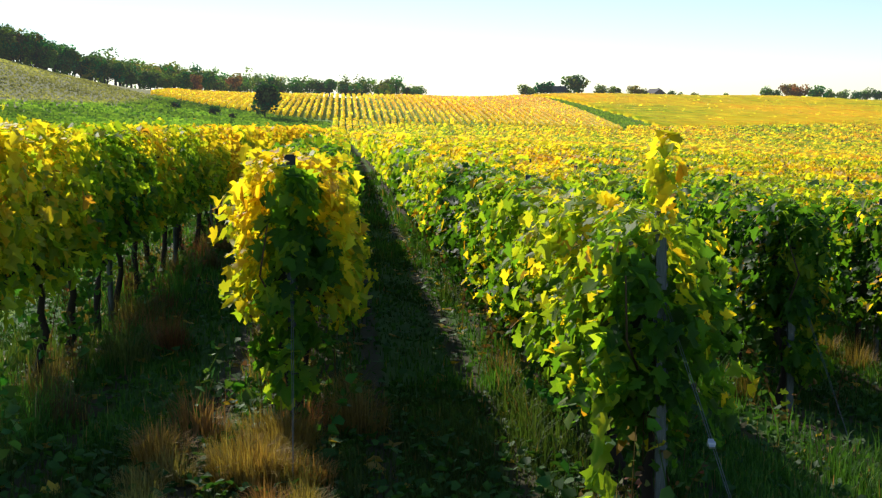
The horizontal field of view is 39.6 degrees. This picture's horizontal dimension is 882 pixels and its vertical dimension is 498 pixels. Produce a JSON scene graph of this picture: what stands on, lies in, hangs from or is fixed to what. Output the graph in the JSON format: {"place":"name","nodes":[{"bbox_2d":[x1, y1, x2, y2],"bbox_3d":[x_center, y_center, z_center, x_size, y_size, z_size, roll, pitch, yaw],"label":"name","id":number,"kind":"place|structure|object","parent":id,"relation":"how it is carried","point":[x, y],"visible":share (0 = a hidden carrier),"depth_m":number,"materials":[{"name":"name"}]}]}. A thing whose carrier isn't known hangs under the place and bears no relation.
{"place":"outdoors","nodes":[
{"label":"outdoors","id":0,"kind":"place"},
{"bbox_2d":[0,62,881,497],"bbox_3d":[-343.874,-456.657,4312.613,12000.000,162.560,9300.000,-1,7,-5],"label":"ground","id":1,"kind":"structure","parent":0,"point":[374,364],"depth_m":11.78,"materials":[{"name":"green plant"}]},
{"bbox_2d":[284,154,298,422],"bbox_3d":[-1.022,0.487,8.393,0.084,2.262,0.055,-1,4,-5],"label":"vineyard post","id":2,"kind":"object","parent":1,"relation":"on","point":[291,158],"visible":0.15,"depth_m":8.36,"materials":[{"name":"wood"}]},
{"bbox_2d":[0,58,651,129],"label":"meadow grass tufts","id":3,"kind":"object","parent":1,"relation":"on","point":[162,110],"visible":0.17,"depth_m":377.08,"materials":[{"name":"green plant"}]},
{"bbox_2d":[3,50,877,117],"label":"tree trunks","id":4,"kind":"object","parent":1,"relation":"on","point":[120,83],"visible":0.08,"depth_m":526.81,"materials":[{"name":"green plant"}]},
{"bbox_2d":[0,23,881,122],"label":"trees","id":5,"kind":"object","parent":4,"relation":"attached to","point":[14,43],"visible":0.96,"depth_m":541.71,"materials":[{"name":"green plant"}]},
{"bbox_2d":[0,168,881,497],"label":"grass and weeds","id":6,"kind":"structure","parent":1,"relation":"on","point":[40,414],"depth_m":9.02,"materials":[{"name":"green plant"}]},
{"bbox_2d":[0,133,881,497],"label":"vine","id":7,"kind":"object","parent":1,"relation":"on","point":[649,471],"depth_m":10.73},
{"bbox_2d":[0,103,881,497],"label":"vine leaves","id":8,"kind":"object","parent":7,"relation":"attached to","point":[506,235],"visible":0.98,"depth_m":8.68,"materials":[{"name":"green plant"}]},
{"bbox_2d":[11,150,881,496],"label":"trellis wires","id":9,"kind":"object","parent":1,"relation":"on","point":[667,312],"visible":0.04,"depth_m":7.54,"materials":[{"name":"grey metal"}]},
{"bbox_2d":[707,439,715,448],"bbox_3d":[1.363,0.983,6.179,0.040,0.050,0.027,-1,-36,-5],"label":"wire tensioner","id":10,"kind":"object","parent":9,"relation":"attached to","point":[711,443],"visible":1,"depth_m":6.17,"materials":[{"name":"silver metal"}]},
{"bbox_2d":[106,134,881,364],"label":"vineyard posts","id":11,"kind":"object","parent":1,"relation":"on","point":[111,300],"visible":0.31,"depth_m":13.75,"materials":[{"name":"wood"}]},
{"bbox_2d":[151,88,881,129],"bbox_3d":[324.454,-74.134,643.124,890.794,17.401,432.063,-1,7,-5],"label":"distant vineyard","id":12,"kind":"object","parent":1,"relation":"on","point":[666,110],"visible":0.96,"depth_m":479.56,"materials":[{"name":"yellow plant"}]},
{"bbox_2d":[196,122,881,220],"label":"vine leaves","id":13,"kind":"object","parent":1,"relation":"on","point":[387,157],"visible":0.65,"depth_m":39.70,"materials":[{"name":"yellow plant"}]},
{"bbox_2d":[550,85,568,92],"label":"house","id":14,"kind":"structure","parent":1,"relation":"on","point":[559,89],"depth_m":656.97,"materials":[{"name":"grey"}]},
{"bbox_2d":[299,116,881,161],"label":"vineyard rows","id":15,"kind":"object","parent":1,"relation":"on","point":[823,146],"visible":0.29,"depth_m":361.96,"materials":[{"name":"yellow plant"}]},
{"bbox_2d":[646,88,665,93],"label":"house","id":16,"kind":"structure","parent":1,"relation":"on","point":[655,91],"depth_m":634.27,"materials":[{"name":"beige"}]},
{"bbox_2d":[653,211,667,497],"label":"end post","id":17,"kind":"object","parent":1,"relation":"on","point":[661,264],"visible":0.4,"depth_m":6.78,"materials":[{"name":"wood"}]},
{"bbox_2d":[445,124,881,151],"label":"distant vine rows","id":18,"kind":"object","parent":1,"relation":"on","point":[737,133],"depth_m":386.85,"materials":[{"name":"yellow plant"}]},
{"bbox_2d":[786,230,796,415],"bbox_3d":[3.022,0.794,10.591,0.084,1.912,0.055,-1,4,-5],"label":"end post","id":19,"kind":"object","parent":1,"relation":"on","point":[790,329],"visible":0.29,"depth_m":10.60,"materials":[{"name":"wood"}]},
{"bbox_2d":[0,0,881,99],"label":"sky","id":20,"kind":"structure","parent":0,"point":[469,48],"materials":[{"name":"white"}]}
]}

